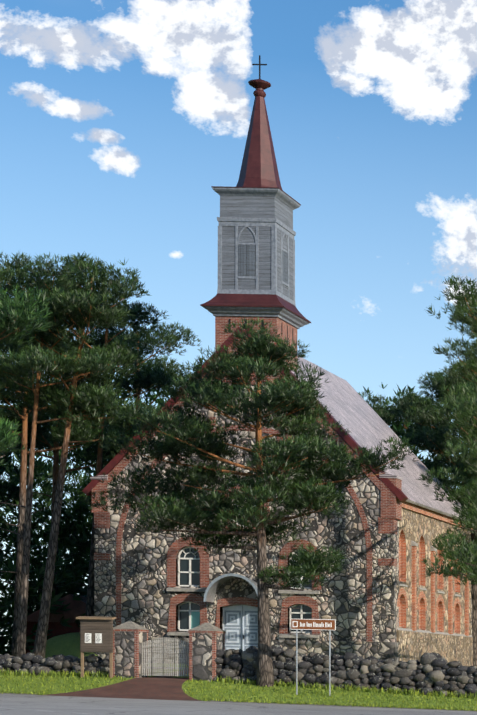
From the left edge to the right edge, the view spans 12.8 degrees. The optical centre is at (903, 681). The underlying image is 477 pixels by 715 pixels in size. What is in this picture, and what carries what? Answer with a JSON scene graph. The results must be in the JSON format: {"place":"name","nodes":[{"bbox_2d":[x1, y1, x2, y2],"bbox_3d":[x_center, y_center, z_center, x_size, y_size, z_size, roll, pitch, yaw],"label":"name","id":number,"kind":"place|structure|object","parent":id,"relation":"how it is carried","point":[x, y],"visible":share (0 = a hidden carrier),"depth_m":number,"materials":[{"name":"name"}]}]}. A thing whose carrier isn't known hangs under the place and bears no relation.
{"place":"outdoors","nodes":[
{"label":"outdoors","id":0,"kind":"place"},
{"bbox_2d":[0,381,6,401],"bbox_3d":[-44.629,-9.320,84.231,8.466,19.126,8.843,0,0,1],"label":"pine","id":1,"kind":"object","parent":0,"point":[1,397],"visible":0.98,"depth_m":87.18,"materials":[{"name":"green plant"}]},
{"bbox_2d":[47,677,200,700],"bbox_3d":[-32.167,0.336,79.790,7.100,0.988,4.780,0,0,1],"label":"gate path","id":2,"kind":"structure","parent":0,"point":[155,688],"depth_m":79.16,"materials":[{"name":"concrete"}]},
{"bbox_2d":[145,669,188,678],"bbox_3d":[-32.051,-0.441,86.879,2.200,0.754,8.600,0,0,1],"label":"yard path","id":3,"kind":"structure","parent":0,"point":[171,676],"depth_m":83.74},
{"bbox_2d":[0,694,476,714],"bbox_3d":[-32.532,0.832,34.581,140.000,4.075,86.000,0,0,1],"label":"road","id":4,"kind":"structure","parent":0,"point":[15,704],"depth_m":68.16,"materials":[{"name":"grey asphalt"}]},
{"bbox_2d":[0,693,469,710],"bbox_3d":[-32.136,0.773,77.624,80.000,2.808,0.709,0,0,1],"label":"road shoulder","id":5,"kind":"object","parent":4,"relation":"on","point":[291,704],"visible":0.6,"depth_m":77.47},
{"bbox_2d":[0,664,476,710],"bbox_3d":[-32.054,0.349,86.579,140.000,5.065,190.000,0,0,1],"label":"ground","id":6,"kind":"structure","parent":0,"point":[214,689],"depth_m":80.00,"materials":[{"name":"green plant"}]},
{"bbox_2d":[0,484,12,565],"bbox_3d":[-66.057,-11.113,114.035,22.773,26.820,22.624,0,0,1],"label":"tree","id":7,"kind":"object","parent":6,"relation":"on","point":[7,550],"visible":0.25,"depth_m":118.00,"materials":[{"name":"green plant"}]},
{"bbox_2d":[0,345,51,503],"bbox_3d":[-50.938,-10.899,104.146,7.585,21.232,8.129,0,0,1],"label":"tree","id":8,"kind":"object","parent":6,"relation":"on","point":[12,490],"depth_m":103.30,"materials":[{"name":"green plant"}]},
{"bbox_2d":[0,283,53,464],"bbox_3d":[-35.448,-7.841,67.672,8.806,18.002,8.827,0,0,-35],"label":"pine","id":9,"kind":"object","parent":6,"relation":"on","point":[9,316],"depth_m":67.34,"materials":[{"name":"green plant"}]},
{"bbox_2d":[0,514,87,654],"bbox_3d":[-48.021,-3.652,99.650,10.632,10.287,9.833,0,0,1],"label":"tree","id":10,"kind":"object","parent":6,"relation":"on","point":[38,583],"visible":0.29,"depth_m":99.28,"materials":[{"name":"green plant"}]},
{"bbox_2d":[26,594,86,653],"bbox_3d":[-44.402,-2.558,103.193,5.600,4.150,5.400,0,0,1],"label":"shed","id":11,"kind":"structure","parent":6,"relation":"on","point":[77,608],"depth_m":100.51,"materials":[{"name":"brown wood"}]},
{"bbox_2d":[0,392,126,653],"bbox_3d":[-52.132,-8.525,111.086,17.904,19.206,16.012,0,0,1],"label":"tree","id":12,"kind":"object","parent":6,"relation":"on","point":[39,467],"visible":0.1,"depth_m":108.46,"materials":[{"name":"green plant"}]},
{"bbox_2d":[30,632,96,658],"bbox_3d":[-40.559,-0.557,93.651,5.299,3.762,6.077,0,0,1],"label":"cellar mound","id":13,"kind":"object","parent":6,"relation":"on","point":[66,644],"visible":0.1,"depth_m":91.44,"materials":[{"name":"green plant"}]},
{"bbox_2d":[0,264,129,655],"bbox_3d":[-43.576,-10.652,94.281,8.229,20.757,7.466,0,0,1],"label":"pine","id":14,"kind":"object","parent":6,"relation":"on","point":[79,433],"depth_m":94.60,"materials":[{"name":"green plant"}]},
{"bbox_2d":[0,251,130,656],"bbox_3d":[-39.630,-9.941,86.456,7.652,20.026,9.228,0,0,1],"label":"pine","id":15,"kind":"object","parent":6,"relation":"on","point":[9,272],"depth_m":86.46,"materials":[{"name":"green plant"}]},
{"bbox_2d":[27,466,104,613],"bbox_3d":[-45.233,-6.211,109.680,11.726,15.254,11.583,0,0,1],"label":"tree","id":16,"kind":"object","parent":6,"relation":"on","point":[84,536],"visible":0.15,"depth_m":107.25,"materials":[{"name":"green plant"}]},
{"bbox_2d":[0,320,137,594],"bbox_3d":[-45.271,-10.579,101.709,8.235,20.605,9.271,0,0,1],"label":"pine","id":17,"kind":"object","parent":6,"relation":"on","point":[39,445],"depth_m":101.77,"materials":[{"name":"green plant"}]},
{"bbox_2d":[0,252,151,657],"bbox_3d":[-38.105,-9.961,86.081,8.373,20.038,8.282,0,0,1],"label":"pine","id":18,"kind":"object","parent":6,"relation":"on","point":[116,291],"depth_m":86.31,"materials":[{"name":"green plant"}]},
{"bbox_2d":[0,336,161,638],"bbox_3d":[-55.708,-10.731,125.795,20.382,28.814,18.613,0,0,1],"label":"tree","id":19,"kind":"object","parent":6,"relation":"on","point":[13,460],"depth_m":123.44,"materials":[{"name":"green plant"}]},
{"bbox_2d":[1,277,178,615],"bbox_3d":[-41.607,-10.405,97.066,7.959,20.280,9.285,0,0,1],"label":"pine","id":20,"kind":"object","parent":6,"relation":"on","point":[139,378],"depth_m":96.78,"materials":[{"name":"green plant"}]},
{"bbox_2d":[76,616,115,677],"bbox_3d":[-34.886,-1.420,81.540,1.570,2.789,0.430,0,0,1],"label":"notice board","id":21,"kind":"object","parent":6,"relation":"on","point":[96,633],"visible":1,"depth_m":81.50,"materials":[{"name":"brown wood"}]},
{"bbox_2d":[44,388,173,592],"bbox_3d":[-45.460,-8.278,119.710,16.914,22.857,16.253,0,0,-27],"label":"tree","id":22,"kind":"object","parent":6,"relation":"on","point":[159,400],"depth_m":117.32,"materials":[{"name":"green plant"}]},
{"bbox_2d":[89,321,206,463],"bbox_3d":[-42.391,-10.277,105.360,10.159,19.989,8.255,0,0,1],"label":"pine","id":23,"kind":"object","parent":6,"relation":"on","point":[157,339],"depth_m":105.02,"materials":[{"name":"green plant"}]},
{"bbox_2d":[113,621,225,681],"bbox_3d":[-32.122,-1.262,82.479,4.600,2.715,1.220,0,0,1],"label":"gate posts","id":24,"kind":"object","parent":6,"relation":"on","point":[206,641],"visible":0.73,"depth_m":81.93,"materials":[{"name":"grey stone"}]},
{"bbox_2d":[142,637,188,675],"bbox_3d":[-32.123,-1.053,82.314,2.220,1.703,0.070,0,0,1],"label":"gate","id":25,"kind":"structure","parent":24,"relation":"attached to","point":[161,653],"depth_m":82.28,"materials":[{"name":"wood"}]},
{"bbox_2d":[0,644,476,697],"bbox_3d":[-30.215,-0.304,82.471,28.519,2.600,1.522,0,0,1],"label":"boundary wall","id":26,"kind":"structure","parent":6,"relation":"on","point":[436,672],"depth_m":81.95,"materials":[{"name":"grey stone"}]},
{"bbox_2d":[291,619,335,695],"bbox_3d":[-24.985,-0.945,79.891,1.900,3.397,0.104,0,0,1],"label":"tourist sign","id":27,"kind":"object","parent":6,"relation":"on","point":[313,624],"visible":0.98,"depth_m":79.85,"materials":[{"name":"brown"}]},
{"bbox_2d":[363,384,468,480],"bbox_3d":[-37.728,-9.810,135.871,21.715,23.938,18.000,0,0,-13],"label":"tree","id":28,"kind":"object","parent":6,"relation":"on","point":[392,399],"visible":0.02,"depth_m":135.40,"materials":[{"name":"green plant"}]},
{"bbox_2d":[393,417,466,505],"bbox_3d":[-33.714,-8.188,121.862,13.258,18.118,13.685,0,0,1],"label":"tree","id":29,"kind":"object","parent":6,"relation":"on","point":[399,428],"visible":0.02,"depth_m":122.69,"materials":[{"name":"green plant"}]},
{"bbox_2d":[397,501,472,665],"bbox_3d":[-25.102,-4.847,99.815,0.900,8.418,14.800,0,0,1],"label":"side wall","id":30,"kind":"structure","parent":6,"relation":"on","point":[415,526],"depth_m":97.78,"materials":[{"name":"beige stone"}]},
{"bbox_2d":[395,369,476,665],"bbox_3d":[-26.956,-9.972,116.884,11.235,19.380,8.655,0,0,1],"label":"tree","id":31,"kind":"object","parent":6,"relation":"on","point":[425,436],"depth_m":116.39,"materials":[{"name":"green plant"}]},
{"bbox_2d":[440,385,476,487],"bbox_3d":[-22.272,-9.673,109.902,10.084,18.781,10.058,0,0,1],"label":"tree","id":32,"kind":"object","parent":6,"relation":"on","point":[467,475],"visible":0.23,"depth_m":109.30,"materials":[{"name":"green plant"}]},
{"bbox_2d":[471,561,471,635],"bbox_3d":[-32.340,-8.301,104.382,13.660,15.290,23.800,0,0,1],"label":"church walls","id":33,"kind":"structure","parent":6,"relation":"on","point":[471,607],"depth_m":116.07,"materials":[{"name":"brick"}]},
{"bbox_2d":[0,0,476,645],"label":"sky","id":34,"kind":"structure","parent":0,"point":[120,119],"materials":[{"name":"blue"}]},
{"bbox_2d":[94,371,398,641],"bbox_3d":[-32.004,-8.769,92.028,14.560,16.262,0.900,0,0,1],"label":"church facade","id":35,"kind":"structure","parent":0,"point":[340,598],"depth_m":91.58,"materials":[{"name":"grey stone"}]},
{"bbox_2d":[203,573,256,603],"bbox_3d":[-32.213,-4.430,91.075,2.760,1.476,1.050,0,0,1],"label":"door arch canopy","id":36,"kind":"object","parent":35,"relation":"attached to","point":[215,584],"visible":0.81,"depth_m":90.69,"materials":[{"name":"grey metal"}]},
{"bbox_2d":[223,605,257,650],"bbox_3d":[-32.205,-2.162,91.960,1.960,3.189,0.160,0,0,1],"label":"church door","id":37,"kind":"structure","parent":35,"relation":"in","point":[240,625],"depth_m":91.96,"materials":[{"name":"white wood"}]},
{"bbox_2d":[178,497,311,632],"bbox_3d":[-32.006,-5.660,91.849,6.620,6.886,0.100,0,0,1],"label":"windows","id":38,"kind":"structure","parent":35,"relation":"in","point":[189,576],"depth_m":91.88,"materials":[{"name":"white glass"}]},
{"bbox_2d":[90,370,402,663],"bbox_3d":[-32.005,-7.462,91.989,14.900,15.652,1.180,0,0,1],"label":"brick trim","id":39,"kind":"structure","parent":35,"relation":"attached to","point":[391,508],"depth_m":91.52,"materials":[{"name":"red brick"}]},
{"bbox_2d":[78,316,423,686],"bbox_3d":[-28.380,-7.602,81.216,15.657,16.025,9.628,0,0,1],"label":"pine","id":40,"kind":"object","parent":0,"point":[217,393],"depth_m":80.92,"materials":[{"name":"green plant"}]},
{"bbox_2d":[215,316,296,384],"bbox_3d":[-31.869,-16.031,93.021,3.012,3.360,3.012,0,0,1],"label":"tower shaft","id":41,"kind":"object","parent":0,"point":[287,330],"visible":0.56,"depth_m":91.54,"materials":[{"name":"brick"}]},
{"bbox_2d":[200,293,310,328],"bbox_3d":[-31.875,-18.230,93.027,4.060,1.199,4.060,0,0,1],"label":"tower cornice","id":42,"kind":"structure","parent":41,"relation":"on","point":[252,305],"depth_m":91.39,"materials":[{"name":"red metal"}]},
{"bbox_2d":[211,186,300,305],"bbox_3d":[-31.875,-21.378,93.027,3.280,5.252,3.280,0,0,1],"label":"belfry","id":43,"kind":"object","parent":42,"relation":"on","point":[256,243],"visible":0.94,"depth_m":91.66,"materials":[{"name":"grey wood"}]},
{"bbox_2d":[236,55,281,189],"bbox_3d":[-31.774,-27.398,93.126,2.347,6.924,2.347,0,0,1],"label":"spire","id":44,"kind":"structure","parent":43,"relation":"on","point":[259,168],"depth_m":92.65,"materials":[{"name":"red metal"}]},
{"bbox_2d":[82,327,465,519],"bbox_3d":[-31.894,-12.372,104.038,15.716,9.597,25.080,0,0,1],"label":"church roof","id":45,"kind":"structure","parent":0,"point":[356,415],"depth_m":98.50,"materials":[{"name":"grey metal"}]},
{"bbox_2d":[358,390,419,449],"bbox_3d":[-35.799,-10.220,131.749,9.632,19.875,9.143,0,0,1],"label":"tree","id":46,"kind":"object","parent":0,"point":[379,410],"depth_m":130.42,"materials":[{"name":"green plant"}]},
{"bbox_2d":[383,376,463,489],"bbox_3d":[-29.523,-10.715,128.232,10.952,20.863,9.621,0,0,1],"label":"tree","id":47,"kind":"object","parent":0,"point":[411,424],"depth_m":126.79,"materials":[{"name":"green plant"}]},
{"bbox_2d":[416,275,476,585],"bbox_3d":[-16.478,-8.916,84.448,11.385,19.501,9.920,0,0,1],"label":"tree","id":48,"kind":"object","parent":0,"point":[463,400],"depth_m":83.32,"materials":[{"name":"green plant"}]}
]}

